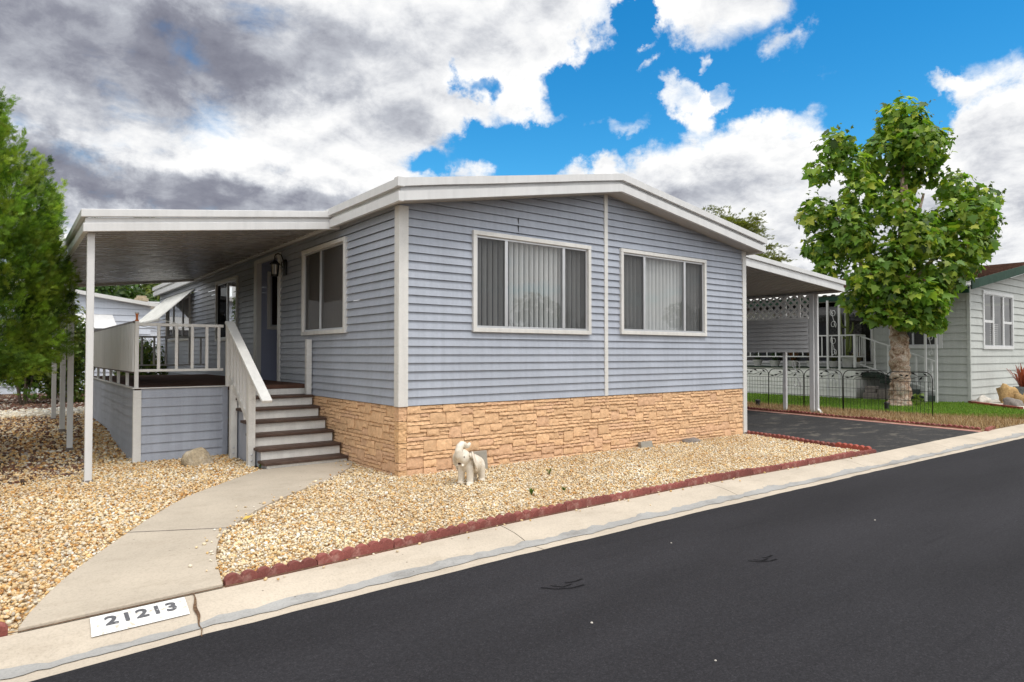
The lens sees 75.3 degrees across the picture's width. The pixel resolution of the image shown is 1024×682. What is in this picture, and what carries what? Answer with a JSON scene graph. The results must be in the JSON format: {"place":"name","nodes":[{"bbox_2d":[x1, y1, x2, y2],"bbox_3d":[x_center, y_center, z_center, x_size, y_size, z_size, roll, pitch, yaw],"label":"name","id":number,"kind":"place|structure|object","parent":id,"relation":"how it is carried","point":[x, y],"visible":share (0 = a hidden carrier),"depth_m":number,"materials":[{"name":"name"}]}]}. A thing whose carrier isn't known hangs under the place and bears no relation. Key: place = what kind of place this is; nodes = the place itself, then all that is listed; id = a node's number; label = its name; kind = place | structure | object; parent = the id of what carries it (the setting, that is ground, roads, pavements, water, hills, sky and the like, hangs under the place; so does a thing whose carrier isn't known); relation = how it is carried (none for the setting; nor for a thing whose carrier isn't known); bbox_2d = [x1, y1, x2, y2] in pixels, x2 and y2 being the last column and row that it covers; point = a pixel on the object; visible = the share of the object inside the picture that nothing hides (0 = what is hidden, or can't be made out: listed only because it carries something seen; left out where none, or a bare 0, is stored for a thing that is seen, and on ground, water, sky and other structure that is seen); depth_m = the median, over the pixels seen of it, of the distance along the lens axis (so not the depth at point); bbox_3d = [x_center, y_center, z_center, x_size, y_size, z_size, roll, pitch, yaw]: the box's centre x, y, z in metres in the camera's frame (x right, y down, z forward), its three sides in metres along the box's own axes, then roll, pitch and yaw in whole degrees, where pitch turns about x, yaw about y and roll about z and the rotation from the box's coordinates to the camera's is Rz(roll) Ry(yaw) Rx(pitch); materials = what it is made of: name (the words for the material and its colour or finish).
{"place":"outdoors","nodes":[
{"label":"outdoors","id":0,"kind":"place"},
{"bbox_2d":[0,406,84,417],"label":"white gravel","id":1,"kind":"structure","parent":0,"point":[18,413],"depth_m":13.72,"materials":[{"name":"white gravel"}]},
{"bbox_2d":[0,393,84,410],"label":"mulch ground","id":2,"kind":"structure","parent":0,"point":[31,393],"depth_m":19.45,"materials":[{"name":"wood"}]},
{"bbox_2d":[0,330,51,404],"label":"hedge shrub","id":3,"kind":"object","parent":2,"relation":"on","point":[27,383],"visible":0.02,"depth_m":16.31,"materials":[{"name":"green plant"}]},
{"bbox_2d":[32,290,79,399],"bbox_3d":[-12.630,-0.046,18.006,1.572,4.314,1.312,1,-1,-37],"label":"tall shrub","id":4,"kind":"object","parent":2,"relation":"on","point":[48,395],"visible":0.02,"depth_m":17.98,"materials":[{"name":"green plant"}]},
{"bbox_2d":[33,306,95,402],"bbox_3d":[-11.216,0.430,16.817,1.127,2.700,1.679,0,-1,-8],"label":"hedge shrub","id":5,"kind":"object","parent":2,"relation":"on","point":[79,364],"visible":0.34,"depth_m":16.73,"materials":[{"name":"green plant"}]},
{"bbox_2d":[112,338,167,375],"bbox_3d":[-10.438,0.725,18.818,1.651,1.898,1.494,1,-1,-37],"label":"hedge shrub","id":6,"kind":"object","parent":2,"relation":"on","point":[147,357],"visible":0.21,"depth_m":18.55,"materials":[{"name":"green plant"}]},
{"bbox_2d":[0,414,131,471],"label":"shaded gravel","id":7,"kind":"structure","parent":0,"point":[98,428],"depth_m":9.88,"materials":[{"name":"brown gravel"}]},
{"bbox_2d":[0,418,868,635],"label":"gravel yard","id":8,"kind":"structure","parent":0,"point":[81,556],"depth_m":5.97,"materials":[{"name":"beige gravel"}]},
{"bbox_2d":[0,622,7,636],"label":"edging block","id":9,"kind":"structure","parent":8,"relation":"on","point":[3,629],"depth_m":3.40,"materials":[{"name":"red concrete"}]},
{"bbox_2d":[0,415,83,485],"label":"leaf litter","id":10,"kind":"object","parent":8,"relation":"on","point":[79,460],"visible":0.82,"depth_m":9.35,"materials":[{"name":"plant"}]},
{"bbox_2d":[0,86,84,401],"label":"conifer tree","id":11,"kind":"object","parent":8,"relation":"on","point":[30,244],"visible":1,"depth_m":8.25,"materials":[{"name":"green plant"}]},
{"bbox_2d":[0,289,157,393],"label":"home","id":12,"kind":"object","parent":8,"relation":"on","point":[119,310],"visible":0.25,"depth_m":22.34,"materials":[{"name":"white"}]},
{"bbox_2d":[0,454,261,631],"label":"side gravel","id":13,"kind":"structure","parent":8,"relation":"on","point":[205,473],"depth_m":6.15,"materials":[{"name":"beige gravel"}]},
{"bbox_2d":[181,447,213,466],"bbox_3d":[-4.124,1.532,8.711,0.408,0.273,0.288,1,-1,-37],"label":"boulder","id":14,"kind":"object","parent":13,"relation":"on","point":[197,456],"visible":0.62,"depth_m":8.62,"materials":[{"name":"beige stone"}]},
{"bbox_2d":[18,460,352,632],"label":"walkway","id":15,"kind":"structure","parent":8,"relation":"on","point":[152,558],"depth_m":4.71,"materials":[{"name":"concrete"}]},
{"bbox_2d":[50,209,339,483],"bbox_3d":[-6.048,-0.017,11.463,3.005,3.454,8.200,1,-1,-37],"label":"porch awning","id":16,"kind":"object","parent":8,"relation":"on","point":[138,246],"visible":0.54,"depth_m":8.98,"materials":[{"name":"white metal"}]},
{"bbox_2d":[93,321,304,462],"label":"porch deck","id":17,"kind":"structure","parent":8,"relation":"on","point":[143,418],"depth_m":9.38,"materials":[{"name":"blue paint"}]},
{"bbox_2d":[223,557,316,587],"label":"edging block","id":18,"kind":"structure","parent":8,"relation":"on","point":[251,574],"depth_m":4.31,"materials":[{"name":"red concrete"}]},
{"bbox_2d":[225,321,347,468],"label":"porch stairs","id":19,"kind":"structure","parent":8,"relation":"on","point":[271,428],"depth_m":9.04,"materials":[{"name":"wood"}]},
{"bbox_2d":[315,538,393,566],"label":"edging block","id":20,"kind":"structure","parent":8,"relation":"on","point":[360,549],"depth_m":4.73,"materials":[{"name":"red concrete"}]},
{"bbox_2d":[393,525,458,549],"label":"edging block","id":21,"kind":"structure","parent":8,"relation":"on","point":[429,535],"depth_m":5.14,"materials":[{"name":"red concrete"}]},
{"bbox_2d":[139,174,766,477],"bbox_3d":[-3.310,-0.227,15.664,8.015,4.202,15.566,1,-1,-37],"label":"mobile home","id":22,"kind":"object","parent":8,"relation":"on","point":[506,319],"visible":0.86,"depth_m":9.43,"materials":[{"name":"blue wood"}]},
{"bbox_2d":[165,294,193,341],"bbox_3d":[-8.903,-0.574,17.735,0.110,1.160,3.050,1,-1,-37],"label":"window","id":23,"kind":"structure","parent":22,"relation":"in","point":[167,328],"depth_m":17.28,"materials":[{"name":"white paint"}]},
{"bbox_2d":[215,275,241,340],"bbox_3d":[-5.931,-0.647,13.852,0.110,1.290,1.670,1,-1,-37],"label":"window","id":24,"kind":"structure","parent":22,"relation":"in","point":[222,288],"depth_m":14.01,"materials":[{"name":"white paint"}]},
{"bbox_2d":[267,272,276,329],"bbox_3d":[-4.355,-0.746,12.428,0.460,1.070,0.090,1,-1,-37],"label":"window","id":25,"kind":"structure","parent":22,"relation":"in","point":[269,278],"depth_m":12.28,"materials":[{"name":"white paint"}]},
{"bbox_2d":[270,253,286,276],"bbox_3d":[-3.827,-1.243,10.858,0.270,0.401,0.172,1,-1,-37],"label":"wall lantern","id":26,"kind":"object","parent":22,"relation":"attached to","point":[274,263],"depth_m":10.81,"materials":[{"name":"black metal"}]},
{"bbox_2d":[301,236,353,335],"bbox_3d":[-2.702,-0.751,9.682,0.167,1.310,1.640,1,-1,-37],"label":"window","id":27,"kind":"structure","parent":22,"relation":"in","point":[323,266],"depth_m":9.61,"materials":[{"name":"white paint"}]},
{"bbox_2d":[469,230,591,334],"bbox_3d":[0.287,-0.750,9.102,2.070,1.295,0.167,1,-1,-37],"label":"window","id":28,"kind":"structure","parent":22,"relation":"in","point":[582,253],"depth_m":9.12,"materials":[{"name":"white paint"}]},
{"bbox_2d":[616,248,706,335],"bbox_3d":[2.443,-0.742,10.753,2.100,1.305,0.167,1,-1,-37],"label":"window","id":29,"kind":"structure","parent":22,"relation":"in","point":[670,283],"depth_m":10.81,"materials":[{"name":"white paint"}]},
{"bbox_2d":[452,441,484,484],"bbox_3d":[-0.478,1.356,7.463,0.301,0.498,0.516,-1,-1,30],"label":"elephant statue","id":30,"kind":"object","parent":8,"relation":"on","point":[472,465],"visible":0.99,"depth_m":7.34,"materials":[{"name":"white stone"}]},
{"bbox_2d":[469,450,487,468],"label":"concrete block","id":31,"kind":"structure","parent":8,"relation":"on","point":[482,454],"depth_m":8.33,"materials":[{"name":"grey concrete"}]},
{"bbox_2d":[457,512,515,534],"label":"edging block","id":32,"kind":"structure","parent":8,"relation":"on","point":[488,522],"depth_m":5.54,"materials":[{"name":"red concrete"}]},
{"bbox_2d":[513,503,565,521],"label":"edging block","id":33,"kind":"structure","parent":8,"relation":"on","point":[536,512],"depth_m":5.93,"materials":[{"name":"red concrete"}]},
{"bbox_2d":[563,495,610,511],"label":"edging block","id":34,"kind":"structure","parent":8,"relation":"on","point":[581,502],"depth_m":6.30,"materials":[{"name":"red concrete"}]},
{"bbox_2d":[609,487,650,502],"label":"edging block","id":35,"kind":"structure","parent":8,"relation":"on","point":[632,493],"depth_m":6.71,"materials":[{"name":"red concrete"}]},
{"bbox_2d":[638,441,652,448],"bbox_3d":[2.064,1.611,10.265,0.240,0.115,0.070,1,-15,-33],"label":"concrete block","id":36,"kind":"object","parent":8,"relation":"on","point":[643,444],"depth_m":10.22,"materials":[{"name":"grey concrete"}]},
{"bbox_2d":[649,481,687,493],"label":"edging block","id":37,"kind":"structure","parent":8,"relation":"on","point":[668,486],"depth_m":7.07,"materials":[{"name":"red concrete"}]},
{"bbox_2d":[682,437,700,443],"bbox_3d":[2.958,1.631,10.902,0.401,0.102,0.204,1,-1,-37],"label":"flat stone","id":38,"kind":"object","parent":8,"relation":"on","point":[692,439],"visible":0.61,"depth_m":10.82,"materials":[{"name":"grey stone"}]},
{"bbox_2d":[684,473,721,486],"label":"edging block","id":39,"kind":"structure","parent":8,"relation":"on","point":[716,477],"depth_m":7.45,"materials":[{"name":"red concrete"}]},
{"bbox_2d":[720,468,752,480],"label":"edging block","id":40,"kind":"structure","parent":8,"relation":"on","point":[737,473],"depth_m":7.82,"materials":[{"name":"red concrete"}]},
{"bbox_2d":[750,431,775,437],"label":"edging block","id":41,"kind":"structure","parent":8,"relation":"on","point":[762,434],"depth_m":11.66,"materials":[{"name":"red concrete"}]},
{"bbox_2d":[751,464,780,474],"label":"edging block","id":42,"kind":"structure","parent":8,"relation":"on","point":[766,469],"depth_m":8.16,"materials":[{"name":"red concrete"}]},
{"bbox_2d":[775,434,804,442],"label":"edging block","id":43,"kind":"structure","parent":8,"relation":"on","point":[783,437],"depth_m":11.12,"materials":[{"name":"red concrete"}]},
{"bbox_2d":[779,460,807,469],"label":"edging block","id":44,"kind":"structure","parent":8,"relation":"on","point":[794,464],"depth_m":8.52,"materials":[{"name":"red concrete"}]},
{"bbox_2d":[805,456,832,464],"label":"edging block","id":45,"kind":"structure","parent":8,"relation":"on","point":[816,460],"depth_m":8.86,"materials":[{"name":"red concrete"}]},
{"bbox_2d":[803,439,834,446],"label":"edging block","id":46,"kind":"structure","parent":8,"relation":"on","point":[819,442],"depth_m":10.54,"materials":[{"name":"red concrete"}]},
{"bbox_2d":[830,451,855,460],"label":"edging block","id":47,"kind":"structure","parent":8,"relation":"on","point":[844,455],"depth_m":9.24,"materials":[{"name":"red concrete"}]},
{"bbox_2d":[835,442,871,450],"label":"edging block","id":48,"kind":"structure","parent":8,"relation":"on","point":[850,446],"depth_m":10.01,"materials":[{"name":"red concrete"}]},
{"bbox_2d":[854,449,875,455],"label":"edging block","id":49,"kind":"structure","parent":8,"relation":"on","point":[866,452],"depth_m":9.60,"materials":[{"name":"red concrete"}]},
{"bbox_2d":[0,0,1023,315],"label":"sky","id":50,"kind":"structure","parent":0,"point":[273,105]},
{"bbox_2d":[30,438,1023,681],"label":"road","id":51,"kind":"structure","parent":0,"point":[912,572],"depth_m":3.93,"materials":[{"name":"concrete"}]},
{"bbox_2d":[747,410,977,452],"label":"driveway","id":52,"kind":"structure","parent":0,"point":[879,437],"depth_m":12.59,"materials":[{"name":"grey asphalt"}]},
{"bbox_2d":[746,255,845,411],"bbox_3d":[2.873,0.036,18.066,5.130,3.553,9.880,1,-1,-37],"label":"carport","id":53,"kind":"object","parent":52,"relation":"on","point":[766,278],"visible":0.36,"depth_m":16.24,"materials":[{"name":"white metal"}]},
{"bbox_2d":[747,409,981,431],"bbox_3d":[6.449,1.779,16.580,0.185,0.020,9.595,1,-1,-29],"label":"driveway border","id":54,"kind":"object","parent":52,"relation":"on","point":[872,421],"visible":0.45,"depth_m":14.20,"materials":[{"name":"red concrete"}]},
{"bbox_2d":[865,386,878,392],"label":"stone block","id":55,"kind":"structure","parent":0,"point":[872,389],"depth_m":20.88,"materials":[{"name":"grey stone"}]},
{"bbox_2d":[749,405,1023,431],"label":"planting bed","id":56,"kind":"object","parent":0,"point":[982,430],"visible":0.1,"depth_m":13.93,"materials":[{"name":"soil"}]},
{"bbox_2d":[747,368,768,392],"bbox_3d":[6.711,1.292,18.547,0.022,1.081,1.022,2,-2,-37],"label":"fence panel","id":57,"kind":"object","parent":56,"relation":"on","point":[758,376],"visible":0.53,"depth_m":18.40,"materials":[{"name":"black metal"}]},
{"bbox_2d":[750,407,768,410],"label":"edging block","id":58,"kind":"structure","parent":56,"relation":"on","point":[764,409],"depth_m":17.02,"materials":[{"name":"red concrete"}]},
{"bbox_2d":[769,409,788,412],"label":"edging block","id":59,"kind":"structure","parent":56,"relation":"on","point":[786,411],"depth_m":16.47,"materials":[{"name":"red concrete"}]},
{"bbox_2d":[768,368,803,406],"bbox_3d":[7.311,1.278,17.735,0.020,1.081,1.022,2,-2,-36],"label":"fence panel","id":60,"kind":"object","parent":56,"relation":"on","point":[800,394],"visible":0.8,"depth_m":17.59,"materials":[{"name":"black metal"}]},
{"bbox_2d":[789,410,810,414],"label":"edging block","id":61,"kind":"structure","parent":56,"relation":"on","point":[799,412],"depth_m":15.97,"materials":[{"name":"red concrete"}]},
{"bbox_2d":[811,412,834,416],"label":"edging block","id":62,"kind":"structure","parent":56,"relation":"on","point":[822,414],"depth_m":15.45,"materials":[{"name":"red concrete"}]},
{"bbox_2d":[804,369,842,409],"bbox_3d":[7.938,1.265,16.943,0.022,1.081,1.022,-1,-1,-36],"label":"fence panel","id":63,"kind":"object","parent":56,"relation":"on","point":[807,386],"visible":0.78,"depth_m":16.83,"materials":[{"name":"black metal"}]},
{"bbox_2d":[834,415,858,418],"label":"edging block","id":64,"kind":"structure","parent":56,"relation":"on","point":[852,417],"depth_m":14.89,"materials":[{"name":"red concrete"}]},
{"bbox_2d":[843,370,885,411],"bbox_3d":[8.552,1.244,16.128,0.019,1.081,1.022,0,-1,-37],"label":"fence panel","id":65,"kind":"object","parent":56,"relation":"on","point":[867,388],"visible":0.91,"depth_m":16.10,"materials":[{"name":"black metal"}]},
{"bbox_2d":[859,416,886,421],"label":"edging block","id":66,"kind":"structure","parent":56,"relation":"on","point":[872,418],"depth_m":14.38,"materials":[{"name":"red concrete"}]},
{"bbox_2d":[886,419,914,423],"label":"edging block","id":67,"kind":"structure","parent":56,"relation":"on","point":[899,421],"depth_m":13.85,"materials":[{"name":"red concrete"}]},
{"bbox_2d":[885,371,932,416],"bbox_3d":[9.159,1.244,15.334,0.020,1.081,1.022,2,-2,-37],"label":"fence panel","id":68,"kind":"object","parent":56,"relation":"on","point":[916,391],"visible":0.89,"depth_m":15.21,"materials":[{"name":"black metal"}]},
{"bbox_2d":[915,422,945,426],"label":"edging block","id":69,"kind":"structure","parent":56,"relation":"on","point":[930,424],"depth_m":13.32,"materials":[{"name":"red concrete"}]},
{"bbox_2d":[946,424,980,429],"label":"edging block","id":70,"kind":"structure","parent":56,"relation":"on","point":[962,427],"depth_m":12.78,"materials":[{"name":"red concrete"}]},
{"bbox_2d":[985,426,994,430],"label":"edging block","id":71,"kind":"structure","parent":56,"relation":"on","point":[989,428],"depth_m":12.54,"materials":[{"name":"red concrete"}]},
{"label":"lawn","id":72,"kind":"structure","parent":0,"visible":0},
{"bbox_2d":[703,204,797,261],"bbox_3d":[7.696,-2.041,29.074,8.814,8.344,8.345,1,-1,-37],"label":"feathery tree","id":73,"kind":"object","parent":72,"relation":"on","point":[751,226],"visible":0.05,"depth_m":27.34,"materials":[{"name":"green plant"}]},
{"bbox_2d":[746,283,970,402],"bbox_3d":[9.612,0.119,23.865,1.618,3.640,12.280,1,-1,-37],"label":"neighbour porch","id":74,"kind":"object","parent":72,"relation":"on","point":[824,384],"visible":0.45,"depth_m":21.69,"materials":[{"name":"white wood"}]},
{"bbox_2d":[753,353,762,365],"bbox_3d":[8.970,0.643,24.370,0.489,0.532,0.573,0,-1,4],"label":"plant pot","id":75,"kind":"object","parent":74,"relation":"on","point":[757,361],"visible":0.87,"depth_m":24.23,"materials":[{"name":"grey ceramic"}]},
{"bbox_2d":[769,352,781,365],"bbox_3d":[9.386,0.603,23.758,0.607,0.587,0.574,0,-1,21],"label":"plant pot","id":76,"kind":"object","parent":74,"relation":"on","point":[774,362],"visible":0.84,"depth_m":23.68,"materials":[{"name":"grey ceramic"}]},
{"bbox_2d":[787,352,799,365],"bbox_3d":[9.868,0.575,23.191,0.746,0.622,0.693,1,-1,-37],"label":"plant pot","id":77,"kind":"object","parent":74,"relation":"on","point":[792,359],"visible":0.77,"depth_m":23.11,"materials":[{"name":"grey ceramic"}]},
{"bbox_2d":[829,353,837,366],"bbox_3d":[10.681,0.621,22.043,0.446,0.483,0.532,-1,-1,32],"label":"plant pot","id":78,"kind":"object","parent":74,"relation":"on","point":[833,362],"visible":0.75,"depth_m":21.98,"materials":[{"name":"grey ceramic"}]},
{"bbox_2d":[840,313,853,366],"bbox_3d":[10.996,-0.133,21.811,0.422,1.980,0.418,1,-1,-37],"label":"plant pot","id":79,"kind":"object","parent":74,"relation":"on","point":[847,361],"visible":0.79,"depth_m":21.75,"materials":[{"name":"grey"}]},
{"bbox_2d":[849,351,863,366],"bbox_3d":[11.334,0.568,21.787,0.732,0.578,0.692,0,-1,-9],"label":"plant pot","id":80,"kind":"object","parent":74,"relation":"on","point":[858,359],"visible":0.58,"depth_m":21.67,"materials":[{"name":"grey ceramic"}]},
{"bbox_2d":[863,392,876,399],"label":"stone block","id":81,"kind":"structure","parent":72,"relation":"on","point":[871,395],"depth_m":20.79,"materials":[{"name":"grey stone"}]},
{"bbox_2d":[877,388,888,399],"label":"stone block","id":82,"kind":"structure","parent":72,"relation":"on","point":[881,393],"depth_m":20.66,"materials":[{"name":"grey stone"}]},
{"bbox_2d":[746,262,1023,402],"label":"neighbour home","id":83,"kind":"object","parent":72,"relation":"on","point":[980,342],"visible":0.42,"depth_m":20.95,"materials":[{"name":"grey wood"}]},
{"bbox_2d":[747,299,873,363],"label":"trim","id":84,"kind":"structure","parent":83,"relation":"in","point":[871,330],"depth_m":22.53,"materials":[{"name":"white paint"}]},
{"bbox_2d":[889,307,942,348],"bbox_3d":[12.652,-0.577,20.834,0.110,1.630,1.530,1,-1,-37],"label":"window","id":85,"kind":"structure","parent":83,"relation":"in","point":[940,337],"depth_m":20.59,"materials":[{"name":"white metal"}]},
{"bbox_2d":[979,290,1013,348],"bbox_3d":[15.441,-0.635,21.173,2.750,1.800,0.175,1,-1,-37],"label":"window","id":86,"kind":"structure","parent":83,"relation":"in","point":[993,294],"depth_m":21.29,"materials":[{"name":"white metal"}]},
{"bbox_2d":[747,392,1023,417],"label":"grass","id":87,"kind":"structure","parent":72,"relation":"on","point":[955,407],"depth_m":18.03,"materials":[{"name":"green plant"}]},
{"bbox_2d":[747,400,1023,428],"bbox_3d":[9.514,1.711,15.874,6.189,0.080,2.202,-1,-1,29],"label":"dry grass","id":88,"kind":"structure","parent":72,"relation":"on","point":[1015,416],"depth_m":15.15,"materials":[{"name":"brown plant"}]},
{"bbox_2d":[794,90,1007,406],"bbox_3d":[10.786,-2.601,18.499,5.747,8.923,3.246,0,-1,-14],"label":"plane tree","id":89,"kind":"object","parent":72,"relation":"on","point":[910,145],"visible":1,"depth_m":18.04,"materials":[{"name":"green plant"}]},
{"bbox_2d":[913,393,923,404],"bbox_3d":[11.220,1.630,18.365,0.386,0.386,0.314,1,-1,-37],"label":"seedling","id":90,"kind":"object","parent":72,"relation":"on","point":[918,398],"visible":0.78,"depth_m":18.35,"materials":[{"name":"green plant"}]},
{"bbox_2d":[990,399,1023,408],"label":"flower bed","id":91,"kind":"object","parent":72,"relation":"on","point":[995,401],"visible":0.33,"depth_m":19.44,"materials":[{"name":"white stone"}]},
{"bbox_2d":[975,395,990,402],"bbox_3d":[13.560,1.690,19.164,0.661,0.279,0.377,1,-1,-37],"label":"garden rock","id":92,"kind":"object","parent":91,"relation":"on","point":[983,398],"visible":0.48,"depth_m":19.04,"materials":[{"name":"white stone"}]},
{"bbox_2d":[996,383,1019,402],"bbox_3d":[14.366,1.553,19.239,0.786,0.667,0.529,1,-1,-37],"label":"garden rock","id":93,"kind":"object","parent":91,"relation":"on","point":[1004,390],"visible":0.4,"depth_m":19.14,"materials":[{"name":"beige stone"}]},
{"bbox_2d":[1001,363,1023,394],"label":"spiky plant","id":94,"kind":"object","parent":91,"relation":"on","point":[1019,378],"visible":0.81,"depth_m":19.93,"materials":[{"name":"red plant"}]},
{"bbox_2d":[1002,397,1023,405],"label":"garden rock","id":95,"kind":"object","parent":91,"relation":"on","point":[1011,401],"visible":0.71,"depth_m":18.19,"materials":[{"name":"grey stone"}]},
{"bbox_2d":[1014,393,1023,402],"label":"garden rock","id":96,"kind":"object","parent":91,"relation":"on","point":[1019,396],"visible":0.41,"depth_m":18.91,"materials":[{"name":"beige stone"}]},
{"bbox_3d":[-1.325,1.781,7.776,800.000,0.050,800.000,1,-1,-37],"label":"ground","id":97,"kind":"structure","parent":0,"visible":0},
{"bbox_2d":[20,271,159,301],"bbox_3d":[-19.742,-0.852,31.058,5.258,6.053,6.951,0,-1,10],"label":"leafy tree","id":98,"kind":"object","parent":97,"relation":"on","point":[117,290],"visible":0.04,"depth_m":31.53,"materials":[{"name":"green plant"}]},
{"bbox_2d":[107,296,159,374],"bbox_3d":[-15.519,0.101,31.707,7.100,3.750,8.800,1,-1,-37],"label":"home","id":99,"kind":"object","parent":97,"relation":"on","point":[153,332],"visible":0.04,"depth_m":27.18,"materials":[{"name":"white"}]},
{"bbox_2d":[121,283,192,300],"bbox_3d":[-18.884,-1.154,35.416,5.348,6.828,3.758,1,-1,-37],"label":"leafy tree","id":100,"kind":"object","parent":97,"relation":"on","point":[147,289],"visible":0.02,"depth_m":34.23,"materials":[{"name":"green plant"}]},
{"bbox_2d":[0,424,1023,681],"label":"kerb","id":101,"kind":"structure","parent":97,"relation":"on","point":[44,652],"depth_m":4.68,"materials":[{"name":"concrete"}]},
{"bbox_2d":[90,597,189,636],"bbox_3d":[-2.060,1.525,3.686,0.498,0.035,0.202,1,-2,-41],"label":"address plate","id":102,"kind":"object","parent":101,"relation":"on","point":[129,618],"visible":1,"depth_m":3.67,"materials":[{"name":"white paint"}]}
]}

